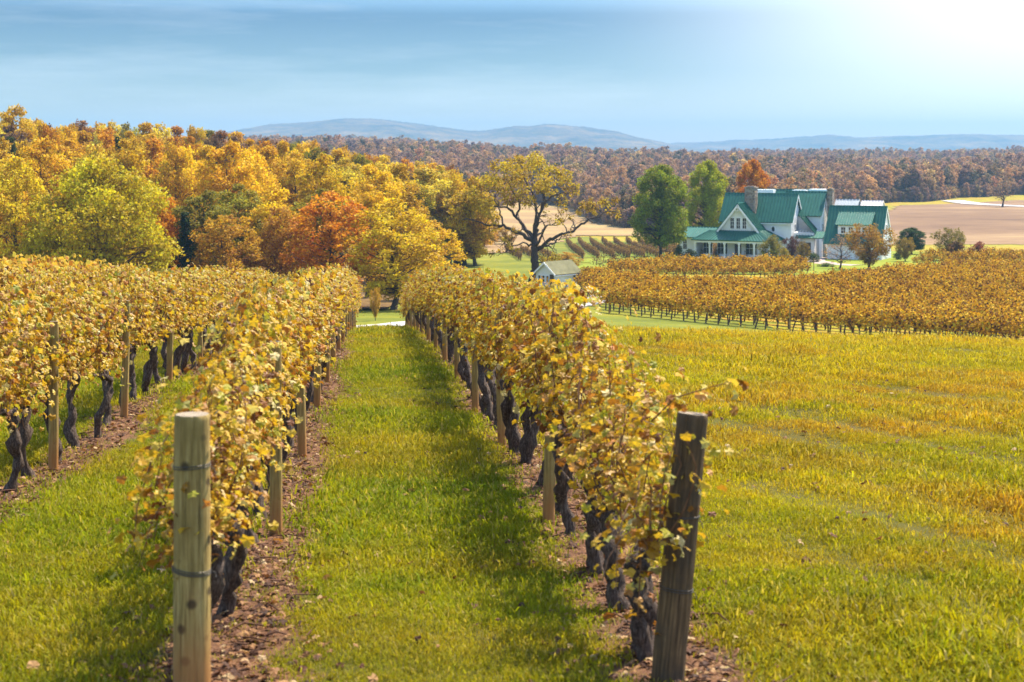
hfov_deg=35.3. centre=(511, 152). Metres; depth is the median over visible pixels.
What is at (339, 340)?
trellis post
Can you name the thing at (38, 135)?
tree
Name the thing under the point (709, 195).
shade tree
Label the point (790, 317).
trellis post
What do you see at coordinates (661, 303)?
grapevine
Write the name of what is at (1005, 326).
grapevine
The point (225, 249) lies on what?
tree
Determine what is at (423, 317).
grapevine
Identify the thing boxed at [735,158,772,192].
maple tree
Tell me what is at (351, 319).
trellis post
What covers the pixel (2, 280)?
grapevine
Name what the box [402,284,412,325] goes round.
grapevine
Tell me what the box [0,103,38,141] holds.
tree
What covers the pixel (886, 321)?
grapevine
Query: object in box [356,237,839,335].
hollow grass
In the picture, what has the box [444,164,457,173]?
tree
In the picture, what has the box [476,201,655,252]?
straw field
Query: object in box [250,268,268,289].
grapevine
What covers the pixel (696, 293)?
grapevine
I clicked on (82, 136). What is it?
tree
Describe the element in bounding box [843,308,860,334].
grapevine
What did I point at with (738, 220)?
window
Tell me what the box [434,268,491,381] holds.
grapevine
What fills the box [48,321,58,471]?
trellis post
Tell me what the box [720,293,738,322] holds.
grapevine
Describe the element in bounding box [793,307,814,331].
grapevine
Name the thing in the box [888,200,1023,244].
ploughed field
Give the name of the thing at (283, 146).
tree
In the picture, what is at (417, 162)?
tree
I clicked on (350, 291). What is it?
grapevine
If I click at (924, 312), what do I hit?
grapevine
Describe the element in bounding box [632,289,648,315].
grapevine
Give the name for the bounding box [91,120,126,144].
tree
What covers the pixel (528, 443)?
grapevine
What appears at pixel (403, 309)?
grapevine
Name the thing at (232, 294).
grapevine
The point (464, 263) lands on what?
tree
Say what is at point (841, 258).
bare tree
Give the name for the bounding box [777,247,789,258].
shrub
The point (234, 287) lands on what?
grapevine
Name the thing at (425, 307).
grapevine
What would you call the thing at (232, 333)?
grapevine
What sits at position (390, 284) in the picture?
tree
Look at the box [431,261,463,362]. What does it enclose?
grapevine
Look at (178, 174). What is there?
tree
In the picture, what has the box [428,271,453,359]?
grapevine
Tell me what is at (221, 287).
grapevine
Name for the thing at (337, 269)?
grapevine
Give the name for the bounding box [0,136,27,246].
tree
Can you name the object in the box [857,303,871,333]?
grapevine
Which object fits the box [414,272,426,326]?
grapevine
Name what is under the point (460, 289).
grapevine
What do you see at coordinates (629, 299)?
grapevine
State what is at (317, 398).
trellis post
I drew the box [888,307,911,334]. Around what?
grapevine
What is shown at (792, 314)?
grapevine
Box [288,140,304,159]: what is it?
tree
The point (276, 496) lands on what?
trellis post
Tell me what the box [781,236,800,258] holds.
shrub
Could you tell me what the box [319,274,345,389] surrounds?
grapevine
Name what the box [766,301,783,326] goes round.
grapevine
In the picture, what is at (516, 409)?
grapevine
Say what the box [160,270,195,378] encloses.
grapevine
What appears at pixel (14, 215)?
tree
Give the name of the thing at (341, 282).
grapevine
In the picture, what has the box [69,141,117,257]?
tree
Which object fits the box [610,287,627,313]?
grapevine
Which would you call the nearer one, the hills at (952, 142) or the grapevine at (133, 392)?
the grapevine at (133, 392)
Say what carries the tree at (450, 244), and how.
on the hollow grass at (504, 262)
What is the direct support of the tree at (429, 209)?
on the hollow grass at (504, 262)
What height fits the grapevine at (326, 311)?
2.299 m
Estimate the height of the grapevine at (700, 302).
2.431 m
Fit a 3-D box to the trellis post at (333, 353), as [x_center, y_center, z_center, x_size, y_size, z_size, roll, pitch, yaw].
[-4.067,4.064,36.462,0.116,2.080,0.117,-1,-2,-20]
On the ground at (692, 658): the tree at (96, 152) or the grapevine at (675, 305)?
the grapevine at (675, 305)
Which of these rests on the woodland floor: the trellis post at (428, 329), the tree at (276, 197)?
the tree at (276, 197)
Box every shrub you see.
[554,252,583,265]
[674,244,682,256]
[682,249,699,257]
[757,234,785,256]
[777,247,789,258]
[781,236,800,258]
[794,240,812,260]
[807,252,820,261]
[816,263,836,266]
[893,252,901,259]
[928,227,965,252]
[944,241,969,256]
[970,241,988,252]
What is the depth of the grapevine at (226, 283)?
40.36 m
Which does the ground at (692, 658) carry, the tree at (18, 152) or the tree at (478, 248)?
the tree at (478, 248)
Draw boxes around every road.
[356,294,604,326]
[942,200,1023,206]
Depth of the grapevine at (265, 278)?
55.08 m
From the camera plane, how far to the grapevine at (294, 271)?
27.69 m
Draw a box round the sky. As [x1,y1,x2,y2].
[0,0,1023,143]
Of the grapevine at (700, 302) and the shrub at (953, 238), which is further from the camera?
the shrub at (953, 238)
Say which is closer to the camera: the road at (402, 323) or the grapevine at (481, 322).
the grapevine at (481, 322)
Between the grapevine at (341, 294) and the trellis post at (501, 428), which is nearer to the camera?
the trellis post at (501, 428)
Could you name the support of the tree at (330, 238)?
on the woodland floor
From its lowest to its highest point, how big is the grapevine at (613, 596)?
2.123 m
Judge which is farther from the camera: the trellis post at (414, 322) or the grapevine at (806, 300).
the grapevine at (806, 300)
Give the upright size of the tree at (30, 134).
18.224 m
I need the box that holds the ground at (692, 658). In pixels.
[0,154,1023,681]
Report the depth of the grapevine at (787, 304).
137.15 m
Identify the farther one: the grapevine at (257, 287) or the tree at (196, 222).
the tree at (196, 222)
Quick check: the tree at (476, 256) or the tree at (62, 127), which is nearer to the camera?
the tree at (476, 256)
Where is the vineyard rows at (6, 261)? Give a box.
[0,252,165,344]
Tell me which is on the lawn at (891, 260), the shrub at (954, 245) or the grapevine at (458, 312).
the shrub at (954, 245)
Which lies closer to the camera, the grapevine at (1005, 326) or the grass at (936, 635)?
the grass at (936, 635)
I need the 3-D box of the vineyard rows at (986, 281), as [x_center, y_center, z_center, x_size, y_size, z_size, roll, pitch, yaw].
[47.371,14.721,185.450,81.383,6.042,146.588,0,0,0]
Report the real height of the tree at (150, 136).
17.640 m
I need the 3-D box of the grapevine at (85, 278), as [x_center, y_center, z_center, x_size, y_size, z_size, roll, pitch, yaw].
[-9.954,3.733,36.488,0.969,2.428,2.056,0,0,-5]
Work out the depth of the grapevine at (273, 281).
19.37 m
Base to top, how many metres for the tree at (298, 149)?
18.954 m
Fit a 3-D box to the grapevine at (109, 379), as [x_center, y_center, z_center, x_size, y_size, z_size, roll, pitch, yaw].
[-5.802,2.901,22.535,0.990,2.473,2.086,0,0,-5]
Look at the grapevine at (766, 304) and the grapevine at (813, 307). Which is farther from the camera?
the grapevine at (766, 304)
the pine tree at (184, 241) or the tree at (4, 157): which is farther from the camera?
the tree at (4, 157)
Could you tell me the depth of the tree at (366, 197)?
172.11 m
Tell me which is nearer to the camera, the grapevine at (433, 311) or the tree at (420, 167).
the grapevine at (433, 311)
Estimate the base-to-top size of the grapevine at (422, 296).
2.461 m
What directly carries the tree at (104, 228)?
on the woodland floor
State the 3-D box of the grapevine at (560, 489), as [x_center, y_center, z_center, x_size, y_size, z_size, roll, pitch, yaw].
[0.484,2.395,14.560,1.066,2.454,2.056,0,0,-5]
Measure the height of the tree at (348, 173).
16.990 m
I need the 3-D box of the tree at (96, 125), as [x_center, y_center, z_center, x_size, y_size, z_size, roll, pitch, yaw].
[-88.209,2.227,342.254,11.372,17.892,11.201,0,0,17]
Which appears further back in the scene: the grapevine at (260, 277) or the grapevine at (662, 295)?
the grapevine at (662, 295)
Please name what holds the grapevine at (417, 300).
on the ground at (692, 658)
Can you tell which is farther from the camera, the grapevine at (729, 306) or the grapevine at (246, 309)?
the grapevine at (729, 306)
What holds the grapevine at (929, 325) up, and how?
on the ground at (692, 658)
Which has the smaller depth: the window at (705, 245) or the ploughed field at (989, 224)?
the window at (705, 245)
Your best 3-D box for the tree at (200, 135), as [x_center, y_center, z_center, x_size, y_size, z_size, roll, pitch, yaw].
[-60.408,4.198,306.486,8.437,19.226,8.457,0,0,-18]
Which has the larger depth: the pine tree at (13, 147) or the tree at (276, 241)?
the pine tree at (13, 147)
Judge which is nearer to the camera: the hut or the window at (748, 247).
the hut
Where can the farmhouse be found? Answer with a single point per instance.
(751, 218)
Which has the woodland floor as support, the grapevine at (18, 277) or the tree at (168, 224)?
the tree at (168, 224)
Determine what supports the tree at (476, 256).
on the ground at (692, 658)
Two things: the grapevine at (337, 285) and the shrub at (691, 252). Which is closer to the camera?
the grapevine at (337, 285)
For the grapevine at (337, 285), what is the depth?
31.31 m
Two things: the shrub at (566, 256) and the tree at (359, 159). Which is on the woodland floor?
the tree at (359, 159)
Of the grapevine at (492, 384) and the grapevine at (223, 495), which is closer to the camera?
the grapevine at (223, 495)
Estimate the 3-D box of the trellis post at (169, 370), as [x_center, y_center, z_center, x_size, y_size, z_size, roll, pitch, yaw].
[-6.361,3.565,29.920,0.116,2.080,0.118,1,-1,-13]
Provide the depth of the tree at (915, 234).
282.44 m
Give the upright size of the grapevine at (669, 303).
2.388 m
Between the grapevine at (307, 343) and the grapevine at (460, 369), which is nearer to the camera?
the grapevine at (307, 343)
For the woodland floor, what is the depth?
165.00 m
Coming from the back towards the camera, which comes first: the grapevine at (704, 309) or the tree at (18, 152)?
the tree at (18, 152)
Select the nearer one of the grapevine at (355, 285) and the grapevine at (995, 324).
the grapevine at (355, 285)
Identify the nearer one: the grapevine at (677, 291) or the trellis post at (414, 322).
the trellis post at (414, 322)
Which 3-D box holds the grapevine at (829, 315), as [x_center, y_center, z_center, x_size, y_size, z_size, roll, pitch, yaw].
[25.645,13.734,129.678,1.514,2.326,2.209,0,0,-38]
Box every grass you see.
[0,321,1023,681]
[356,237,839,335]
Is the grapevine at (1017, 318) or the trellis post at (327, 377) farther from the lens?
the grapevine at (1017, 318)
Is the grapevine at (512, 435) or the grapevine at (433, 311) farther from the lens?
the grapevine at (433, 311)
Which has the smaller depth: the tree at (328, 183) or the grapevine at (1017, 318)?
the grapevine at (1017, 318)
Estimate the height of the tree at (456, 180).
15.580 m
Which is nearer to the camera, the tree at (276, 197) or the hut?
the tree at (276, 197)
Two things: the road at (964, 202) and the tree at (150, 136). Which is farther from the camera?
the road at (964, 202)
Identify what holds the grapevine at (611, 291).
on the ground at (692, 658)
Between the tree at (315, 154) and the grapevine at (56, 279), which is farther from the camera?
the tree at (315, 154)
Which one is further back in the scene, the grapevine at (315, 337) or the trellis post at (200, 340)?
the trellis post at (200, 340)
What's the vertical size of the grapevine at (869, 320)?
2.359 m
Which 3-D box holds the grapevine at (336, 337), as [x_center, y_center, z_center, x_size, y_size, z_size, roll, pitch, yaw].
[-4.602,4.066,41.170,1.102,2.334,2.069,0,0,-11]
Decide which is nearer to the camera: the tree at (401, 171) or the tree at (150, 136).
the tree at (401, 171)
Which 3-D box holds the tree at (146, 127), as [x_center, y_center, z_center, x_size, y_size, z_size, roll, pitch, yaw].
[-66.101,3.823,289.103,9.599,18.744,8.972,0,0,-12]
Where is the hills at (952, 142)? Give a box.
[671,134,1023,151]
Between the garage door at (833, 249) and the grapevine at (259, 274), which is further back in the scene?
the garage door at (833, 249)
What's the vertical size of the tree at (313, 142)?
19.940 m
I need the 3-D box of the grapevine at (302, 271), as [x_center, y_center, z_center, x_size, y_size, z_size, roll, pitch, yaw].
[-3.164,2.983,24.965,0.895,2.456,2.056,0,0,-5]
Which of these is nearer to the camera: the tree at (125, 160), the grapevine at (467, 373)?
the grapevine at (467, 373)
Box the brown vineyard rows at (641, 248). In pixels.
[505,235,717,266]
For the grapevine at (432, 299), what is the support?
on the ground at (692, 658)
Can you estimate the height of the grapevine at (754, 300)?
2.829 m
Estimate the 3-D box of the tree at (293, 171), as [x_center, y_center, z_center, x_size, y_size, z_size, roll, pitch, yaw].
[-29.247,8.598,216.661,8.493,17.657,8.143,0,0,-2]
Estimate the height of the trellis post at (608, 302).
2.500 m
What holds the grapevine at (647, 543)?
on the ground at (692, 658)
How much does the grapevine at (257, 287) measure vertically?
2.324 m
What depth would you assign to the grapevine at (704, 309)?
140.75 m
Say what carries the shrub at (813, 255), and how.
on the lawn at (891, 260)
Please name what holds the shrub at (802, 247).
on the lawn at (891, 260)
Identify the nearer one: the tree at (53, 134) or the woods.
the tree at (53, 134)
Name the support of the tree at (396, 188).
on the woodland floor
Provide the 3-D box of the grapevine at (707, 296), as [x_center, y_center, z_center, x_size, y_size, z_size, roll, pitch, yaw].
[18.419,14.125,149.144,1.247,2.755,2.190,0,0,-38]
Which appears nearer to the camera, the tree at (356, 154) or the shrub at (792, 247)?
the shrub at (792, 247)
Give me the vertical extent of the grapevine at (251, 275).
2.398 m
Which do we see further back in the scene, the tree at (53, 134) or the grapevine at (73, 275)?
the tree at (53, 134)
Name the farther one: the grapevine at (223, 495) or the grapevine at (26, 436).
the grapevine at (26, 436)
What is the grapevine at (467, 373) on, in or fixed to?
on the ground at (692, 658)
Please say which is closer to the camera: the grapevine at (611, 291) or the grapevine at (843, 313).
the grapevine at (843, 313)
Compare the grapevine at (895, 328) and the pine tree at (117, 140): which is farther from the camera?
the pine tree at (117, 140)
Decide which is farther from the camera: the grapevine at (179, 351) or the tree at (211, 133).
the tree at (211, 133)
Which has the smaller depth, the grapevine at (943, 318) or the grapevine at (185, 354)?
the grapevine at (185, 354)
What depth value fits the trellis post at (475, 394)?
25.97 m
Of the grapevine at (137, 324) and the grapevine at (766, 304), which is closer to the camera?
the grapevine at (137, 324)
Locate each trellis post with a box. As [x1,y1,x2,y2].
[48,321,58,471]
[120,300,130,417]
[166,288,173,382]
[197,290,202,366]
[221,284,226,348]
[269,340,282,534]
[296,314,306,456]
[314,296,321,408]
[324,333,330,381]
[331,333,335,363]
[336,322,340,348]
[341,310,344,341]
[345,309,347,336]
[348,308,349,330]
[350,309,351,329]
[410,310,411,327]
[413,309,415,326]
[421,309,424,334]
[426,307,429,340]
[434,283,438,349]
[442,283,446,360]
[453,288,459,378]
[472,304,478,411]
[495,309,505,445]
[542,338,558,523]
[608,290,609,312]
[789,305,790,330]
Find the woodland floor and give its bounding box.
[1,248,405,308]
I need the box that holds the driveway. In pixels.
[807,257,857,265]
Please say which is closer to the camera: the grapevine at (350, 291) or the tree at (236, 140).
the grapevine at (350, 291)
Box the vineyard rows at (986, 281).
[572,246,1023,338]
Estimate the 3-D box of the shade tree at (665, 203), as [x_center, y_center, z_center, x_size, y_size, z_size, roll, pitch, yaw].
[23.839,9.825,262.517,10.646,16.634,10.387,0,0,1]
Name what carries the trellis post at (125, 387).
on the ground at (692, 658)
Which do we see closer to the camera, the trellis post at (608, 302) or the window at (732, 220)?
the trellis post at (608, 302)
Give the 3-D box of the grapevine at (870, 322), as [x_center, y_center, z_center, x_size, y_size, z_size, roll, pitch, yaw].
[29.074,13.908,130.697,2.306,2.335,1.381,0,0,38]
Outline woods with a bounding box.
[16,128,1023,227]
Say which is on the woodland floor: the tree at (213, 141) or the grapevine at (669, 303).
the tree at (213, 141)
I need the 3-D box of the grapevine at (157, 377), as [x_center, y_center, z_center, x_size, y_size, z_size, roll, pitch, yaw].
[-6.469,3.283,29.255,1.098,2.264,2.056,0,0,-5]
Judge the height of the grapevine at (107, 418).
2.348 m
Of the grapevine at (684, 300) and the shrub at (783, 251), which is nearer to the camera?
the grapevine at (684, 300)
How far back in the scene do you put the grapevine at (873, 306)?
133.79 m
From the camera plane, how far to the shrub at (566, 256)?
231.60 m
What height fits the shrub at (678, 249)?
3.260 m
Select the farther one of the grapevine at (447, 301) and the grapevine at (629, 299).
the grapevine at (629, 299)
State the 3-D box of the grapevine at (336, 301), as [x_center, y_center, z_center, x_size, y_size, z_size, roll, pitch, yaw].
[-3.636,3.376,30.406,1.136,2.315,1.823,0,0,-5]
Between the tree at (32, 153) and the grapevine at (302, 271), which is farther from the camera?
the tree at (32, 153)
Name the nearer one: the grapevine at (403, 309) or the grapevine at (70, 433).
the grapevine at (70, 433)
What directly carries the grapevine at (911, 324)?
on the ground at (692, 658)
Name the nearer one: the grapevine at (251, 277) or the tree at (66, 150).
the grapevine at (251, 277)
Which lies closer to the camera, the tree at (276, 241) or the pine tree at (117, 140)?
the tree at (276, 241)
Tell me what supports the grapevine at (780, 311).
on the hollow grass at (504, 262)
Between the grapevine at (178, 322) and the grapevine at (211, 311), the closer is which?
the grapevine at (178, 322)
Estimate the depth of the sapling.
129.41 m
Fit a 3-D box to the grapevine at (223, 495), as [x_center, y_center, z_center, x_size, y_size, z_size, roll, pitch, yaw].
[-1.917,2.377,9.964,1.033,1.874,1.823,0,0,-5]
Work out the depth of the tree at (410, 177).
241.78 m
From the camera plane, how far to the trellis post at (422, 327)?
53.14 m
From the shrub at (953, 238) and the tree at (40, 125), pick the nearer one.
the shrub at (953, 238)
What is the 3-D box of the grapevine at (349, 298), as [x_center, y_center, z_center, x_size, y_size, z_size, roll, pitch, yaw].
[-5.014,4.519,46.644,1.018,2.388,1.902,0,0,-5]
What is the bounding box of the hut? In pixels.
[533,260,580,287]
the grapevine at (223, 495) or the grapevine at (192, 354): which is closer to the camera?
the grapevine at (223, 495)
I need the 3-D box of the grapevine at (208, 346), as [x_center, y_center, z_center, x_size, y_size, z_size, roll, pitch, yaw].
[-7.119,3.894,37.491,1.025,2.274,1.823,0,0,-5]
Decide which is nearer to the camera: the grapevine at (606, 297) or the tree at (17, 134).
the grapevine at (606, 297)
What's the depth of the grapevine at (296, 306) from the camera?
16.92 m
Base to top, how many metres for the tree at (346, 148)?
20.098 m
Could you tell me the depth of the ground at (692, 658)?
14.55 m
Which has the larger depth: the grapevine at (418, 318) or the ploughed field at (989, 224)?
the ploughed field at (989, 224)
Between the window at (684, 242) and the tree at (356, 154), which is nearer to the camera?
the window at (684, 242)
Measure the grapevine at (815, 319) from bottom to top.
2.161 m
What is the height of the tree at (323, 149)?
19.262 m
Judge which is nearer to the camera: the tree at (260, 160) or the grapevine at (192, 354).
the grapevine at (192, 354)
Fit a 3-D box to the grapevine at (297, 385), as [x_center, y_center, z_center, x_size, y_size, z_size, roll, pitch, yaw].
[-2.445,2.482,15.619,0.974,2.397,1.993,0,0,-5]
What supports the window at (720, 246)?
in the farmhouse
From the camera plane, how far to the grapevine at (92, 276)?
38.01 m
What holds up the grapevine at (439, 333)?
on the ground at (692, 658)
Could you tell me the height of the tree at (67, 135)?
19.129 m
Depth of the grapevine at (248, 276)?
48.46 m
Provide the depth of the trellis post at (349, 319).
58.12 m
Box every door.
[735,244,740,255]
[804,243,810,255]
[832,248,846,258]
[850,248,860,259]
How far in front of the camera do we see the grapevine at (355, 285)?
56.21 m
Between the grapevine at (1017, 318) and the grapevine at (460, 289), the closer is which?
the grapevine at (460, 289)
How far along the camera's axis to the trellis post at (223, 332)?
40.76 m
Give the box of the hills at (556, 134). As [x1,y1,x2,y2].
[215,118,727,152]
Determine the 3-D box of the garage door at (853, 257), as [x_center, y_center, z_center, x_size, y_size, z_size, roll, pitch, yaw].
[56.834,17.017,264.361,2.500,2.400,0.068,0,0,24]
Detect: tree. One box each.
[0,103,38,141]
[0,125,35,187]
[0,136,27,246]
[0,156,52,261]
[0,181,32,256]
[2,137,16,247]
[3,135,72,255]
[11,195,59,259]
[14,139,44,176]
[17,129,36,155]
[17,153,185,273]
[18,118,39,140]
[30,118,48,140]
[35,123,62,195]
[41,138,89,234]
[50,193,96,258]
[56,123,90,147]
[58,124,81,157]
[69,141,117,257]
[70,118,96,141]
[70,130,96,153]
[87,121,105,143]
[88,126,130,165]
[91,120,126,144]
[93,139,149,248]
[95,223,142,263]
[112,130,150,187]
[113,136,120,174]
[119,122,140,138]
[128,121,164,157]
[133,195,195,273]
[135,133,165,175]
[135,137,173,224]
[136,122,179,147]
[146,142,214,244]
[156,134,186,173]
[165,125,186,142]
[170,189,240,268]
[172,135,201,205]
[172,212,200,270]
[180,124,207,160]
[185,144,223,230]
[188,214,264,276]
[194,138,263,245]
[202,129,214,139]
[203,133,222,257]
[212,130,228,157]
[213,183,264,268]
[218,136,249,208]
[221,145,281,270]
[228,131,247,143]
[238,186,303,274]
[240,139,261,211]
[241,207,313,277]
[251,137,282,158]
[251,145,299,271]
[254,138,290,194]
[265,140,299,206]
[266,151,321,262]
[277,190,379,292]
[285,141,313,192]
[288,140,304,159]
[289,188,348,263]
[294,153,349,240]
[297,145,334,238]
[302,138,320,156]
[320,145,337,159]
[324,157,370,261]
[330,148,363,253]
[331,145,352,157]
[339,196,445,309]
[342,184,395,296]
[343,163,404,279]
[347,153,377,189]
[350,151,368,169]
[364,153,385,168]
[365,155,409,266]
[373,162,432,279]
[390,163,419,235]
[394,157,415,175]
[398,219,468,279]
[400,167,456,252]
[403,203,451,243]
[408,159,427,171]
[409,163,439,214]
[419,165,456,213]
[427,160,437,170]
[431,210,481,265]
[435,167,467,262]
[436,182,491,265]
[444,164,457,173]
[446,151,626,281]
[454,224,494,263]
[460,178,500,265]
[483,220,497,246]
[494,226,515,242]
[627,163,691,259]
[685,158,729,240]
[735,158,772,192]
[824,233,855,267]
[844,223,896,268]
[893,237,915,260]
[895,227,926,253]
[987,171,1014,206]
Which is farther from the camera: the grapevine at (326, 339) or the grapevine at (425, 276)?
the grapevine at (425, 276)
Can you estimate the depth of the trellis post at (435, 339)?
42.27 m
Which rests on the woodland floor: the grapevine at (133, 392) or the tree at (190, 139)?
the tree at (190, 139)
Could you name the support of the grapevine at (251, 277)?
on the ground at (692, 658)
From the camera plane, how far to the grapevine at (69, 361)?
19.76 m
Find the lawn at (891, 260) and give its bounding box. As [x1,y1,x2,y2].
[578,251,971,274]
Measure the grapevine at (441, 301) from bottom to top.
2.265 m
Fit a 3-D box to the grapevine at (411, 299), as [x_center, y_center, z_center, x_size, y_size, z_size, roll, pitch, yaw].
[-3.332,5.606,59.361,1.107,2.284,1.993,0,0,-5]
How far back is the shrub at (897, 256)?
263.92 m
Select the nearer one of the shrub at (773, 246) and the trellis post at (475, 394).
the trellis post at (475, 394)
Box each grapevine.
[0,260,25,325]
[0,263,48,364]
[0,275,38,424]
[0,279,75,478]
[0,287,59,492]
[3,265,49,340]
[11,263,63,329]
[23,280,94,463]
[32,285,133,448]
[42,268,77,319]
[49,265,84,334]
[52,263,96,319]
[55,272,135,437]
[77,267,102,310]
[84,274,137,424]
[86,266,113,304]
[92,260,126,304]
[100,262,158,408]
[106,369,281,665]
[108,267,165,401]
[115,262,141,297]
[123,269,181,394]
[129,270,186,386]
[151,342,296,615]
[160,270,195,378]
[160,312,295,573]
[161,262,205,377]
[167,259,224,368]
[173,267,211,374]
[184,267,225,364]
[196,284,306,544]
[197,265,232,353]
[201,273,225,361]
[201,281,310,520]
[204,265,234,324]
[215,271,244,349]
[217,265,245,344]
[224,279,325,492]
[225,268,247,335]
[227,263,259,299]
[228,268,253,301]
[230,271,255,336]
[234,264,261,300]
[243,271,264,298]
[247,266,270,291]
[248,269,328,462]
[249,273,323,478]
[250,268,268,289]
[253,268,270,294]
[254,273,332,447]
[272,272,334,366]
[278,277,336,431]
[282,262,337,413]
[288,266,331,390]
[292,265,348,403]
[307,264,344,333]
[309,266,351,342]
[313,269,349,381]
[319,265,350,314]
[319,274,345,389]
[326,265,349,321]
[327,261,354,342]
[328,266,357,341]
[330,263,350,311]
[330,273,349,326]
[334,268,357,335]
[338,268,346,317]
[341,273,355,326]
[343,269,357,310]
[349,273,362,305]
[351,278,360,309]
[401,278,409,320]
[401,287,406,321]
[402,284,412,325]
[403,280,409,308]
[406,271,420,330]
[407,275,425,329]
[407,275,426,334]
[408,271,417,320]
[412,266,426,332]
[413,265,438,337]
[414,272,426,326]
[415,262,438,305]
[415,268,431,336]
[417,265,440,346]
[417,266,441,337]
[419,271,433,341]
[423,270,441,348]
[425,264,465,354]
[426,267,449,349]
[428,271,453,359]
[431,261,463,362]
[432,269,459,364]
[432,270,471,342]
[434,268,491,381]
[438,269,472,358]
[442,267,499,403]
[443,275,482,396]
[445,271,474,390]
[456,277,495,415]
[458,270,503,421]
[460,268,518,429]
[460,270,538,438]
[466,276,551,454]
[484,272,567,464]
[491,275,586,484]
[502,277,602,512]
[507,278,636,536]
[528,310,660,575]
[544,340,721,610]
[550,366,748,661]
[595,284,610,308]
[601,288,618,312]
[603,287,619,309]
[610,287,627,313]
[619,292,638,314]
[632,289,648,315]
[635,290,649,313]
[641,292,660,316]
[647,292,660,313]
[653,295,669,317]
[657,291,673,315]
[662,295,680,318]
[668,295,682,316]
[670,288,683,313]
[671,295,691,320]
[679,289,696,317]
[684,295,702,321]
[689,289,707,299]
[691,295,703,318]
[695,299,715,322]
[700,294,716,319]
[704,290,717,317]
[708,297,728,323]
[715,300,739,324]
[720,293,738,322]
[730,296,749,323]
[730,299,749,325]
[741,302,762,327]
[743,295,761,324]
[755,302,775,328]
[758,299,775,325]
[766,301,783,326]
[768,300,787,329]
[779,306,800,330]
[780,298,799,328]
[791,298,809,329]
[793,298,811,315]
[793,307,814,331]
[803,309,825,331]
[807,303,828,329]
[814,303,836,332]
[816,301,834,329]
[818,309,840,333]
[831,308,856,335]
[832,303,851,331]
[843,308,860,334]
[847,308,868,334]
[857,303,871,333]
[858,309,884,333]
[860,309,878,334]
[868,302,887,333]
[873,310,895,334]
[874,307,893,328]
[885,304,901,333]
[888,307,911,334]
[888,317,900,333]
[899,309,919,334]
[902,309,929,336]
[912,309,933,333]
[917,314,942,334]
[927,307,946,333]
[929,311,950,332]
[932,312,958,335]
[942,312,962,337]
[946,311,971,335]
[962,311,981,335]
[963,315,993,336]
[975,313,1003,337]
[990,312,1014,337]
[996,318,1021,338]
[1002,313,1023,338]
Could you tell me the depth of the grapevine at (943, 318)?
120.86 m
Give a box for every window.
[683,238,686,249]
[703,242,712,253]
[717,243,727,254]
[730,218,734,228]
[736,218,740,228]
[742,218,746,228]
[745,243,756,254]
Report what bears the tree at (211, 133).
on the woodland floor
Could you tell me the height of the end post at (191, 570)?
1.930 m
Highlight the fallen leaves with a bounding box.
[0,331,1021,681]
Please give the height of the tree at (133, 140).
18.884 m
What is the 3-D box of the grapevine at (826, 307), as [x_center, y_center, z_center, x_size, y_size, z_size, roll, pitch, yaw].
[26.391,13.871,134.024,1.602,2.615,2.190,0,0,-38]
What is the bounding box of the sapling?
[369,287,381,320]
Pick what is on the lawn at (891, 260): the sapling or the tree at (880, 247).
the tree at (880, 247)
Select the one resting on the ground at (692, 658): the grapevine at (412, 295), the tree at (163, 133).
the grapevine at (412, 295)
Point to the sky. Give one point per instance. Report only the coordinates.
(666, 71)
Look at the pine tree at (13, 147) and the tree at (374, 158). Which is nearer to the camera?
the pine tree at (13, 147)
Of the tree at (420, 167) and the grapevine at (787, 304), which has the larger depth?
the tree at (420, 167)
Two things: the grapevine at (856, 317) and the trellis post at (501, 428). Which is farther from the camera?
the grapevine at (856, 317)
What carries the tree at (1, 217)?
on the woodland floor
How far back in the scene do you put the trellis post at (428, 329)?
47.70 m
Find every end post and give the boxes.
[172,411,215,681]
[651,411,707,681]
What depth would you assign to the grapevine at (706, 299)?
144.86 m
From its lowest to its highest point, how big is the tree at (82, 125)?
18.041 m
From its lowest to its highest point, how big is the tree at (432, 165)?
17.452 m
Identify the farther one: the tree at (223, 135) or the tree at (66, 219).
the tree at (223, 135)
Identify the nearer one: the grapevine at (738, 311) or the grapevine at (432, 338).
the grapevine at (432, 338)
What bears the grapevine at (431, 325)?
on the ground at (692, 658)
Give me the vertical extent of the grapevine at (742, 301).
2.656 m
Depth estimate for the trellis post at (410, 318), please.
69.43 m
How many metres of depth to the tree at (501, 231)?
344.48 m
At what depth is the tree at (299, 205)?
161.26 m
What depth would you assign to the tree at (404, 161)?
311.84 m
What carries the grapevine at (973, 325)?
on the hollow grass at (504, 262)
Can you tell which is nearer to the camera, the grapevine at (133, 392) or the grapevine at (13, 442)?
the grapevine at (13, 442)
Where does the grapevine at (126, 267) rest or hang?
on the ground at (692, 658)
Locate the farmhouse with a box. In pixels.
[680,186,892,259]
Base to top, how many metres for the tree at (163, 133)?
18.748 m
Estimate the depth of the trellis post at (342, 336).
47.25 m
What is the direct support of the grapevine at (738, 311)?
on the hollow grass at (504, 262)
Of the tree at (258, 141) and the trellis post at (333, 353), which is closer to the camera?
the trellis post at (333, 353)
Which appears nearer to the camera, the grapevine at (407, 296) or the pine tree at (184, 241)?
the grapevine at (407, 296)
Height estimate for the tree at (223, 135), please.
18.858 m
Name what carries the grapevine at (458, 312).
on the ground at (692, 658)
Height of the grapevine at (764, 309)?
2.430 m

